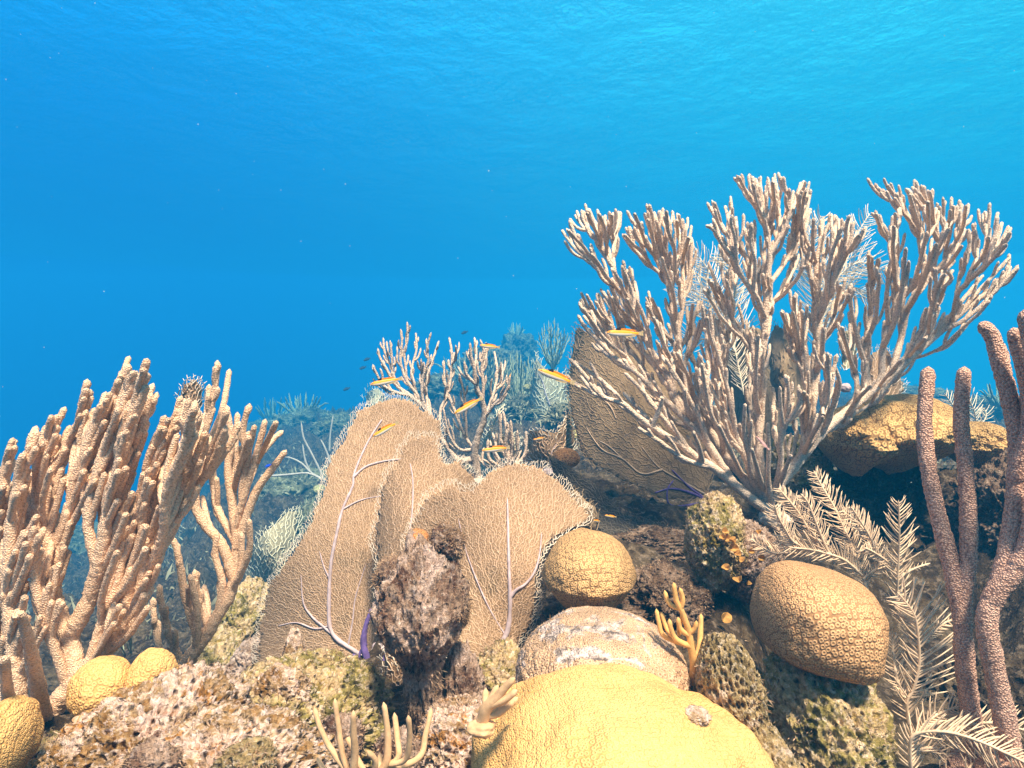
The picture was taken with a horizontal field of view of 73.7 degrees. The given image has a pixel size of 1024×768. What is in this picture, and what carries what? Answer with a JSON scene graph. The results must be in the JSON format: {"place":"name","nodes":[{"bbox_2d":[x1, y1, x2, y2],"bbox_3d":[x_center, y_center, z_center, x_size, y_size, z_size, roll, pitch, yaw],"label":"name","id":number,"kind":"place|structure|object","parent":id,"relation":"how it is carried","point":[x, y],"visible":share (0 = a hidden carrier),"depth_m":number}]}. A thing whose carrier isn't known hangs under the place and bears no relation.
{"place":"outdoors","nodes":[
{"label":"outdoors","id":0,"kind":"place"},
{"bbox_2d":[372,420,398,436],"bbox_3d":[-0.249,0.088,1.341,0.058,0.014,0.007,-30,6,-11],"label":"wrasse","id":1,"kind":"object","parent":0,"point":[384,429],"visible":1,"depth_m":1.34},
{"bbox_2d":[370,376,401,385],"bbox_3d":[-0.277,-0.007,1.501,0.071,0.018,0.009,-12,2,-11],"label":"wrasse","id":2,"kind":"object","parent":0,"point":[384,381],"visible":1,"depth_m":1.50},
{"bbox_2d":[454,396,483,413],"bbox_3d":[-0.097,0.047,1.501,0.072,0.018,0.009,-30,7,-11],"label":"wrasse","id":3,"kind":"object","parent":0,"point":[467,405],"visible":1,"depth_m":1.50},
{"bbox_2d":[482,445,509,451],"bbox_3d":[-0.035,0.142,1.501,0.064,0.016,0.008,-6,1,-12],"label":"wrasse","id":4,"kind":"object","parent":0,"point":[498,448],"visible":1,"depth_m":1.50},
{"bbox_2d":[0,0,1023,278],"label":"water surface","id":5,"kind":"object","parent":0,"point":[426,132],"visible":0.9,"depth_m":9.68},
{"bbox_2d":[0,0,1023,506],"label":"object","id":6,"kind":"structure","parent":0,"point":[279,336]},
{"bbox_2d":[27,369,1023,767],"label":"seabed","id":7,"kind":"structure","parent":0,"point":[631,499],"depth_m":1.69},
{"bbox_2d":[0,695,43,767],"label":"star coral","id":8,"kind":"object","parent":7,"relation":"on","point":[21,726],"visible":1,"depth_m":0.62},
{"bbox_2d":[24,723,67,767],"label":"boulder","id":9,"kind":"object","parent":7,"relation":"on","point":[33,763],"visible":0.05,"depth_m":0.69},
{"bbox_2d":[41,522,97,554],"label":"reef outcrop","id":10,"kind":"object","parent":7,"relation":"on","point":[74,547],"visible":0.04,"depth_m":7.88},
{"bbox_2d":[0,356,241,722],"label":"sea rod","id":11,"kind":"object","parent":7,"relation":"on","point":[99,448],"visible":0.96,"depth_m":0.76},
{"bbox_2d":[169,520,197,549],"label":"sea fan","id":12,"kind":"object","parent":7,"relation":"on","point":[189,533],"visible":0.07,"depth_m":5.86},
{"bbox_2d":[174,374,206,442],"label":"sea fan","id":13,"kind":"object","parent":7,"relation":"on","point":[192,390],"visible":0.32,"depth_m":1.18},
{"bbox_2d":[150,360,286,664],"bbox_3d":[-0.402,0.208,0.919,0.212,0.479,0.114,0,0,0],"label":"sea rod","id":14,"kind":"object","parent":7,"relation":"on","point":[241,463],"visible":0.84,"depth_m":0.91},
{"bbox_2d":[194,622,242,664],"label":"boulder","id":15,"kind":"object","parent":7,"relation":"on","point":[225,642],"visible":0.13,"depth_m":1.56},
{"bbox_2d":[113,701,349,767],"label":"boulder","id":16,"kind":"object","parent":7,"relation":"on","point":[284,731],"visible":0.69,"depth_m":0.63},
{"bbox_2d":[120,735,182,767],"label":"crusted knob","id":17,"kind":"object","parent":16,"relation":"on","point":[143,753],"visible":1,"depth_m":0.55},
{"bbox_2d":[210,735,279,767],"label":"crusted knob","id":18,"kind":"object","parent":16,"relation":"on","point":[262,741],"visible":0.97,"depth_m":0.56},
{"bbox_2d":[320,712,365,764],"bbox_3d":[-0.176,0.366,0.699,0.050,0.062,0.050,0,0,0],"label":"crusted knob","id":19,"kind":"object","parent":16,"relation":"on","point":[328,721],"visible":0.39,"depth_m":0.69},
{"bbox_2d":[227,632,260,673],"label":"boulder","id":20,"kind":"object","parent":7,"relation":"on","point":[241,660],"visible":0.26,"depth_m":1.44},
{"bbox_2d":[219,575,270,640],"bbox_3d":[-0.663,0.586,1.748,0.134,0.192,0.269,0,0,0],"label":"boulder","id":21,"kind":"object","parent":7,"relation":"on","point":[241,613],"visible":0.48,"depth_m":1.67},
{"bbox_2d":[246,417,270,434],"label":"reef outcrop","id":22,"kind":"object","parent":7,"relation":"on","point":[258,422],"visible":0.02,"depth_m":14.96},
{"bbox_2d":[255,397,287,420],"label":"sea rod","id":23,"kind":"object","parent":7,"relation":"on","point":[269,413],"visible":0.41,"depth_m":15.81},
{"bbox_2d":[246,505,304,584],"bbox_3d":[-1.127,0.871,3.161,0.292,0.572,0.365,0,0,-11],"label":"sea fan","id":24,"kind":"object","parent":7,"relation":"on","point":[273,543],"visible":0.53,"depth_m":3.06},
{"bbox_2d":[248,668,328,726],"bbox_3d":[-0.280,0.397,0.804,0.136,0.102,0.181,0,0,0],"label":"boulder","id":25,"kind":"object","parent":7,"relation":"on","point":[299,708],"visible":0.16,"depth_m":0.78},
{"bbox_2d":[257,466,327,500],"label":"reef outcrop","id":26,"kind":"object","parent":7,"relation":"on","point":[306,490],"visible":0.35,"depth_m":6.11},
{"bbox_2d":[256,406,331,441],"bbox_3d":[-3.887,0.929,12.740,1.433,1.061,3.645,0,0,0],"label":"reef outcrop","id":27,"kind":"object","parent":7,"relation":"on","point":[309,413],"visible":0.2,"depth_m":11.86},
{"bbox_2d":[276,393,328,412],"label":"sea rod","id":28,"kind":"object","parent":27,"relation":"on","point":[297,403],"visible":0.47,"depth_m":12.73},
{"bbox_2d":[282,626,305,654],"bbox_3d":[-0.325,0.410,1.020,0.040,0.096,0.050,0,0,0],"label":"crusted rock knob","id":29,"kind":"object","parent":7,"relation":"on","point":[295,634],"visible":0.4,"depth_m":1.01},
{"bbox_2d":[289,491,322,555],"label":"reef outcrop","id":30,"kind":"object","parent":7,"relation":"on","point":[309,508],"visible":0.08,"depth_m":4.72},
{"bbox_2d":[301,422,325,481],"bbox_3d":[-1.456,0.495,5.000,0.183,0.445,0.018,0,0,0],"label":"sea whip","id":31,"kind":"object","parent":7,"relation":"on","point":[315,461],"visible":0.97,"depth_m":4.99},
{"bbox_2d":[240,648,396,767],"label":"boulder","id":32,"kind":"object","parent":7,"relation":"on","point":[328,682],"visible":0.23,"depth_m":0.84},
{"bbox_2d":[56,659,251,767],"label":"boulder","id":33,"kind":"object","parent":32,"relation":"on","point":[165,688],"visible":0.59,"depth_m":0.66},
{"bbox_2d":[36,733,86,767],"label":"crusted knob","id":34,"kind":"object","parent":33,"relation":"on","point":[61,753],"visible":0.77,"depth_m":0.59},
{"bbox_2d":[66,655,130,716],"bbox_3d":[-0.426,0.317,0.710,0.061,0.064,0.072,0,0,0],"label":"star coral","id":35,"kind":"object","parent":33,"relation":"on","point":[94,681],"visible":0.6,"depth_m":0.69},
{"bbox_2d":[83,699,141,738],"bbox_3d":[-0.364,0.318,0.629,0.054,0.047,0.048,0,0,0],"label":"crusted knob","id":36,"kind":"object","parent":33,"relation":"on","point":[116,711],"visible":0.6,"depth_m":0.62},
{"bbox_2d":[124,647,178,687],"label":"star coral","id":37,"kind":"object","parent":33,"relation":"on","point":[151,663],"visible":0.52,"depth_m":0.70},
{"bbox_2d":[251,662,312,701],"bbox_3d":[-0.269,0.358,0.800,0.073,0.058,0.066,0,0,0],"label":"crusted knob","id":38,"kind":"object","parent":32,"relation":"on","point":[283,674],"visible":0.74,"depth_m":0.79},
{"bbox_2d":[292,647,350,667],"bbox_3d":[-0.252,0.373,0.901,0.082,0.046,0.069,0,0,0],"label":"crusted knob","id":39,"kind":"object","parent":32,"relation":"on","point":[316,652],"visible":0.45,"depth_m":0.89},
{"bbox_2d":[343,658,384,712],"bbox_3d":[-0.192,0.390,0.861,0.060,0.085,0.054,0,0,0],"label":"crusted knob","id":40,"kind":"object","parent":32,"relation":"on","point":[364,681],"visible":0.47,"depth_m":0.85},
{"bbox_2d":[309,411,355,437],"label":"reef outcrop","id":41,"kind":"object","parent":7,"relation":"on","point":[326,425],"visible":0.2,"depth_m":10.03},
{"bbox_2d":[251,391,447,664],"bbox_3d":[-0.332,0.314,1.405,0.421,0.600,0.145,0,0,-10],"label":"sea fan","id":42,"kind":"object","parent":7,"relation":"on","point":[320,592],"visible":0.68,"depth_m":1.39},
{"bbox_2d":[353,609,384,660],"bbox_3d":[-0.247,0.458,1.200,0.066,0.132,0.017,0,0,0],"label":"sea fan stump","id":43,"kind":"object","parent":7,"relation":"on","point":[364,651],"visible":0.39,"depth_m":1.20},
{"bbox_2d":[313,698,432,767],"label":"finger coral","id":44,"kind":"object","parent":7,"relation":"on","point":[378,761],"visible":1,"depth_m":0.50},
{"bbox_2d":[360,383,385,406],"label":"sea fan","id":45,"kind":"object","parent":7,"relation":"on","point":[375,393],"visible":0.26,"depth_m":7.00},
{"bbox_2d":[373,553,396,588],"bbox_3d":[-0.151,0.246,0.858,0.046,0.060,0.067,0,0,0],"label":"rock lump","id":46,"kind":"object","parent":7,"relation":"on","point":[388,568],"visible":0.33,"depth_m":0.84},
{"bbox_2d":[377,644,402,685],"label":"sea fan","id":47,"kind":"object","parent":7,"relation":"on","point":[392,673],"visible":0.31,"depth_m":1.05},
{"bbox_2d":[373,725,425,767],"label":"crusted knob","id":48,"kind":"object","parent":7,"relation":"on","point":[403,739],"visible":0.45,"depth_m":0.65},
{"bbox_2d":[369,529,469,737],"bbox_3d":[-0.115,0.329,0.858,0.125,0.289,0.170,0,0,0],"label":"rock pillar","id":49,"kind":"object","parent":7,"relation":"on","point":[395,616],"visible":0.72,"depth_m":0.81},
{"bbox_2d":[405,528,428,541],"bbox_3d":[-0.123,0.204,0.890,0.033,0.030,0.045,0,0,0],"label":"cup sponge","id":50,"kind":"object","parent":49,"relation":"on","point":[423,532],"visible":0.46,"depth_m":0.88},
{"bbox_2d":[430,523,463,559],"bbox_3d":[-0.083,0.200,0.870,0.049,0.046,0.067,0,0,0],"label":"rock lump","id":51,"kind":"object","parent":49,"relation":"on","point":[445,549],"visible":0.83,"depth_m":0.85},
{"bbox_2d":[451,584,468,621],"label":"rock lump","id":52,"kind":"object","parent":49,"relation":"on","point":[460,607],"visible":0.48,"depth_m":0.83},
{"bbox_2d":[367,430,480,648],"bbox_3d":[-0.155,0.295,1.286,0.238,0.413,0.152,0,0,-10],"label":"sea fan","id":53,"kind":"object","parent":7,"relation":"on","point":[421,468],"visible":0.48,"depth_m":1.30},
{"bbox_2d":[407,373,473,402],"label":"reef outcrop","id":54,"kind":"object","parent":7,"relation":"on","point":[434,389],"visible":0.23,"depth_m":10.38},
{"bbox_2d":[433,354,479,382],"bbox_3d":[-0.794,-0.255,10.308,0.935,0.475,1.034,0,0,0],"label":"sea rod","id":55,"kind":"object","parent":54,"relation":"on","point":[457,373],"visible":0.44,"depth_m":10.29},
{"bbox_2d":[372,322,510,483],"bbox_3d":[-0.188,0.060,1.900,0.371,0.458,0.305,0,0,0],"label":"sea rod","id":56,"kind":"object","parent":7,"relation":"on","point":[449,447],"visible":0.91,"depth_m":1.83},
{"bbox_2d":[415,693,481,767],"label":"rock lump","id":57,"kind":"object","parent":7,"relation":"on","point":[459,719],"visible":0.46,"depth_m":0.73},
{"bbox_2d":[442,638,486,698],"bbox_3d":[-0.062,0.427,0.900,0.070,0.185,0.110,0,0,0],"label":"rock lump","id":58,"kind":"object","parent":7,"relation":"on","point":[467,673],"visible":0.37,"depth_m":0.88},
{"bbox_2d":[448,346,529,382],"bbox_3d":[-0.432,-0.278,13.365,1.618,0.932,3.735,0,0,0],"label":"reef outcrop","id":59,"kind":"object","parent":7,"relation":"on","point":[501,354],"visible":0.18,"depth_m":12.24},
{"bbox_2d":[400,457,593,657],"bbox_3d":[-0.024,0.297,1.147,0.351,0.339,0.119,0,0,-4],"label":"sea fan","id":60,"kind":"object","parent":7,"relation":"on","point":[513,519],"visible":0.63,"depth_m":1.15},
{"bbox_2d":[477,637,520,692],"bbox_3d":[-0.012,0.408,0.948,0.091,0.102,0.140,0,0,0],"label":"rock lump","id":61,"kind":"object","parent":7,"relation":"on","point":[512,649],"visible":0.39,"depth_m":0.92},
{"bbox_2d":[467,376,530,409],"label":"reef outcrop","id":62,"kind":"object","parent":7,"relation":"on","point":[487,394],"visible":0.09,"depth_m":8.32},
{"bbox_2d":[484,354,509,399],"bbox_3d":[-0.207,-0.076,8.108,0.369,0.589,0.729,0,0,-6],"label":"sea rod","id":63,"kind":"object","parent":62,"relation":"on","point":[491,374],"visible":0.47,"depth_m":7.94},
{"bbox_2d":[537,318,569,370],"bbox_3d":[0.505,-0.457,8.145,0.423,0.684,0.796,0,0,0],"label":"sea rod","id":64,"kind":"object","parent":62,"relation":"on","point":[552,362],"visible":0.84,"depth_m":8.06},
{"bbox_2d":[479,404,523,477],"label":"sea fan","id":65,"kind":"object","parent":7,"relation":"on","point":[488,434],"visible":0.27,"depth_m":2.34},
{"bbox_2d":[478,411,528,468],"bbox_3d":[-0.021,0.161,1.680,0.128,0.192,0.096,0,0,0],"label":"sea rod","id":66,"kind":"object","parent":7,"relation":"on","point":[508,454],"visible":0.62,"depth_m":1.66},
{"bbox_2d":[26,334,1005,623],"bbox_3d":[0.177,1.372,11.956,45.041,5.623,21.946,0,0,0],"label":"soft coral cover","id":67,"kind":"object","parent":7,"relation":"on","point":[542,420],"visible":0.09,"depth_m":5.86},
{"bbox_2d":[495,393,542,425],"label":"reef outcrop","id":68,"kind":"object","parent":7,"relation":"on","point":[512,408],"visible":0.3,"depth_m":6.06},
{"bbox_2d":[498,353,534,397],"bbox_3d":[0.126,-0.049,6.860,0.491,0.609,0.710,0,0,30],"label":"sea rod","id":69,"kind":"object","parent":68,"relation":"on","point":[514,386],"visible":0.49,"depth_m":6.88},
{"bbox_2d":[499,332,539,368],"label":"reef outcrop","id":70,"kind":"object","parent":7,"relation":"on","point":[523,340],"visible":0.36,"depth_m":16.98},
{"bbox_2d":[508,322,524,334],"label":"sea rod","id":71,"kind":"object","parent":70,"relation":"on","point":[517,331],"visible":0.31,"depth_m":17.71},
{"bbox_2d":[33,450,1017,767],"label":"turf algae","id":72,"kind":"object","parent":7,"relation":"on","point":[461,546],"visible":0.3,"depth_m":0.83},
{"bbox_2d":[525,351,568,412],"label":"sea fan","id":73,"kind":"object","parent":7,"relation":"on","point":[546,390],"visible":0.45,"depth_m":6.11},
{"bbox_2d":[519,408,577,475],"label":"sea fan","id":74,"kind":"object","parent":7,"relation":"on","point":[560,438],"visible":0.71,"depth_m":1.87},
{"bbox_2d":[543,403,574,431],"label":"reef outcrop","id":75,"kind":"object","parent":7,"relation":"on","point":[561,411],"visible":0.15,"depth_m":4.61},
{"bbox_2d":[553,448,579,466],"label":"stony coral","id":76,"kind":"object","parent":7,"relation":"on","point":[570,456],"visible":0.66,"depth_m":1.59},
{"bbox_2d":[565,485,599,530],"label":"sea fan","id":77,"kind":"object","parent":7,"relation":"on","point":[593,524],"visible":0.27,"depth_m":1.39},
{"bbox_2d":[539,595,655,625],"bbox_3d":[0.134,0.372,1.057,0.190,0.086,0.196,0,0,0],"label":"rock lump","id":78,"kind":"object","parent":7,"relation":"on","point":[559,608],"visible":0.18,"depth_m":1.04},
{"bbox_2d":[541,528,636,608],"bbox_3d":[0.114,0.289,1.024,0.139,0.142,0.199,0,0,0],"label":"star coral","id":79,"kind":"object","parent":78,"relation":"on","point":[585,567],"visible":0.81,"depth_m":0.95},
{"bbox_2d":[515,606,692,690],"bbox_3d":[0.104,0.346,0.800,0.202,0.146,0.270,0,0,0],"label":"boulder","id":80,"kind":"object","parent":7,"relation":"on","point":[607,635],"visible":0.37,"depth_m":0.75},
{"bbox_2d":[655,582,702,691],"bbox_3d":[0.191,0.288,0.755,0.058,0.146,0.033,0,0,-20],"label":"finger coral","id":81,"kind":"object","parent":80,"relation":"on","point":[690,644],"visible":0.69,"depth_m":0.75},
{"bbox_2d":[471,663,774,767],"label":"star coral","id":82,"kind":"object","parent":7,"relation":"on","point":[608,715],"visible":0.94,"depth_m":0.59},
{"bbox_2d":[466,677,517,738],"bbox_3d":[-0.017,0.281,0.597,0.046,0.059,0.033,0,0,0],"label":"finger coral","id":83,"kind":"object","parent":82,"relation":"on","point":[497,701],"visible":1,"depth_m":0.59},
{"bbox_2d":[685,704,711,726],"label":"encrusted lump","id":84,"kind":"object","parent":82,"relation":"on","point":[699,715],"visible":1,"depth_m":0.59},
{"bbox_2d":[563,322,714,506],"bbox_3d":[0.329,0.073,1.858,0.432,0.509,0.195,0,0,18],"label":"sea fan","id":85,"kind":"object","parent":7,"relation":"on","point":[612,438],"visible":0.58,"depth_m":1.81},
{"bbox_2d":[611,523,685,561],"bbox_3d":[0.305,0.345,1.450,0.279,0.088,0.186,0,0,0],"label":"rock lump","id":86,"kind":"object","parent":7,"relation":"on","point":[671,550],"visible":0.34,"depth_m":1.41},
{"bbox_2d":[546,450,668,534],"bbox_3d":[0.226,0.278,1.493,0.307,0.260,0.066,0,0,4],"label":"sea fan","id":87,"kind":"object","parent":86,"relation":"on","point":[620,522],"visible":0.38,"depth_m":1.50},
{"bbox_2d":[626,557,714,628],"bbox_3d":[0.252,0.355,1.094,0.156,0.128,0.194,0,0,0],"label":"rock lump","id":88,"kind":"object","parent":7,"relation":"on","point":[691,609],"visible":0.57,"depth_m":1.06},
{"bbox_2d":[658,241,754,394],"bbox_3d":[0.640,-0.218,2.114,0.330,0.502,0.346,0,0,-13],"label":"sea plume","id":89,"kind":"object","parent":7,"relation":"on","point":[702,287],"visible":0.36,"depth_m":2.11},
{"bbox_2d":[682,490,748,594],"bbox_3d":[0.333,0.260,1.124,0.100,0.170,0.157,0,0,0],"label":"algae rock","id":90,"kind":"object","parent":7,"relation":"on","point":[710,555],"visible":0.89,"depth_m":1.07},
{"bbox_2d":[719,527,764,622],"bbox_3d":[0.349,0.290,1.038,0.074,0.146,0.017,0,0,-8],"label":"leafy algae","id":91,"kind":"object","parent":7,"relation":"on","point":[726,617],"visible":1,"depth_m":1.04},
{"bbox_2d":[713,319,779,464],"bbox_3d":[0.872,0.053,2.519,0.310,0.579,0.507,0,0,17],"label":"sea fan","id":92,"kind":"object","parent":7,"relation":"on","point":[739,400],"visible":0.16,"depth_m":2.45},
{"bbox_2d":[726,519,785,604],"bbox_3d":[0.391,0.299,1.139,0.108,0.146,0.158,0,0,-23],"label":"algae rock","id":93,"kind":"object","parent":7,"relation":"on","point":[743,590],"visible":0.3,"depth_m":1.08},
{"bbox_2d":[752,717,803,767],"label":"rock ridge","id":94,"kind":"object","parent":7,"relation":"on","point":[774,745],"visible":0.27,"depth_m":0.66},
{"bbox_2d":[694,632,768,731],"bbox_3d":[0.230,0.326,0.722,0.070,0.125,0.125,0,0,0],"label":"honeycomb rock","id":95,"kind":"object","parent":94,"relation":"on","point":[715,664],"visible":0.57,"depth_m":0.69},
{"bbox_2d":[767,319,802,435],"bbox_3d":[0.911,-0.016,2.290,0.145,0.402,0.471,0,0,30],"label":"sea fan","id":96,"kind":"object","parent":7,"relation":"on","point":[781,363],"visible":0.41,"depth_m":2.16},
{"bbox_2d":[561,172,1018,527],"bbox_3d":[0.619,-0.090,1.451,1.026,0.792,0.340,0,0,0],"label":"sea rod bush","id":97,"kind":"object","parent":7,"relation":"on","point":[714,429],"visible":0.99,"depth_m":1.42},
{"bbox_2d":[749,466,889,589],"bbox_3d":[0.458,0.218,1.028,0.208,0.181,0.095,0,0,-6],"label":"sea plume","id":98,"kind":"object","parent":7,"relation":"on","point":[794,546],"visible":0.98,"depth_m":1.02},
{"bbox_2d":[761,652,899,767],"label":"rock pedestal","id":99,"kind":"object","parent":7,"relation":"on","point":[813,708],"visible":0.59,"depth_m":0.79},
{"bbox_2d":[750,560,888,684],"bbox_3d":[0.383,0.296,0.859,0.141,0.131,0.203,0,0,0],"label":"star coral","id":100,"kind":"object","parent":99,"relation":"on","point":[819,620],"visible":1,"depth_m":0.79},
{"bbox_2d":[783,205,888,342],"bbox_3d":[1.034,-0.348,2.187,0.416,0.497,0.299,0,0,0],"label":"sea plume","id":101,"kind":"object","parent":7,"relation":"on","point":[845,272],"visible":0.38,"depth_m":2.16},
{"bbox_2d":[835,325,858,392],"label":"sea fan","id":102,"kind":"object","parent":7,"relation":"on","point":[846,387],"visible":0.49,"depth_m":2.11},
{"bbox_2d":[793,466,957,552],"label":"reef wall","id":103,"kind":"structure","parent":7,"relation":"on","point":[873,491],"depth_m":1.63},
{"bbox_2d":[771,434,834,494],"bbox_3d":[0.738,0.208,1.747,0.156,0.161,0.190,0,0,0],"label":"rock lump","id":104,"kind":"object","parent":103,"relation":"on","point":[799,481],"visible":0.42,"depth_m":1.68},
{"bbox_2d":[817,415,900,476],"bbox_3d":[0.791,0.142,1.575,0.148,0.146,0.291,0,0,0],"label":"brain coral","id":105,"kind":"object","parent":103,"relation":"on","point":[858,446],"visible":0.81,"depth_m":1.49},
{"bbox_2d":[824,394,977,474],"bbox_3d":[0.903,0.119,1.619,0.285,0.192,0.403,0,0,0],"label":"brain coral","id":106,"kind":"object","parent":103,"relation":"on","point":[895,415],"visible":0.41,"depth_m":1.50},
{"bbox_2d":[948,421,1006,469],"bbox_3d":[1.170,0.158,1.727,0.158,0.130,0.287,0,0,0],"label":"brain coral","id":107,"kind":"object","parent":103,"relation":"on","point":[990,443],"visible":0.3,"depth_m":1.63},
{"bbox_2d":[859,344,909,394],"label":"sea fan","id":108,"kind":"object","parent":7,"relation":"on","point":[897,387],"visible":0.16,"depth_m":2.04},
{"bbox_2d":[861,496,929,608],"bbox_3d":[0.561,0.243,0.987,0.112,0.172,0.048,0,0,0],"label":"sea plume","id":109,"kind":"object","parent":7,"relation":"on","point":[898,575],"visible":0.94,"depth_m":0.98},
{"bbox_2d":[838,384,970,402],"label":"reef outcrop","id":110,"kind":"object","parent":7,"relation":"on","point":[940,391],"visible":0.09,"depth_m":10.68},
{"bbox_2d":[883,573,954,723],"bbox_3d":[0.520,0.324,0.852,0.134,0.188,0.061,0,0,0],"label":"sea plume","id":111,"kind":"object","parent":7,"relation":"on","point":[902,695],"visible":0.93,"depth_m":0.84},
{"bbox_2d":[916,366,986,767],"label":"sea rod","id":112,"kind":"object","parent":7,"relation":"on","point":[960,571],"visible":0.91,"depth_m":0.80},
{"bbox_2d":[895,692,1023,767],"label":"sea plume","id":113,"kind":"object","parent":7,"relation":"on","point":[926,730],"visible":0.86,"depth_m":0.77},
{"bbox_2d":[939,387,994,421],"bbox_3d":[1.667,0.088,2.513,0.362,0.172,0.105,0,0,-31],"label":"sea plume","id":114,"kind":"object","parent":7,"relation":"on","point":[980,409],"visible":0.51,"depth_m":2.50},
{"bbox_2d":[912,653,1023,725],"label":"rock lump","id":115,"kind":"object","parent":7,"relation":"on","point":[1014,669],"visible":0.18,"depth_m":1.08},
{"bbox_2d":[947,396,1003,422],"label":"reef outcrop","id":116,"kind":"object","parent":7,"relation":"on","point":[998,415],"visible":0.1,"depth_m":7.98},
{"bbox_2d":[979,383,1017,410],"bbox_3d":[5.497,0.126,7.683,0.338,0.380,1.160,0,0,38],"label":"sea rod","id":117,"kind":"object","parent":116,"relation":"on","point":[990,397],"visible":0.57,"depth_m":7.73},
{"bbox_2d":[944,447,1007,555],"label":"reef wall","id":118,"kind":"structure","parent":7,"relation":"on","point":[989,528],"depth_m":1.45},
{"bbox_2d":[973,310,1023,767],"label":"sea rod","id":119,"kind":"object","parent":7,"relation":"on","point":[1006,577],"visible":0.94,"depth_m":0.75},
{"bbox_2d":[538,369,575,384],"bbox_3d":[0.085,-0.015,1.302,0.076,0.019,0.010,20,-2,-6],"label":"wrasse","id":120,"kind":"object","parent":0,"point":[555,375],"visible":1,"depth_m":1.30},
{"bbox_2d":[606,328,643,336],"bbox_3d":[0.199,-0.091,1.201,0.068,0.017,0.009,1,0,-8],"label":"wrasse","id":121,"kind":"object","parent":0,"point":[620,332],"visible":1,"depth_m":1.20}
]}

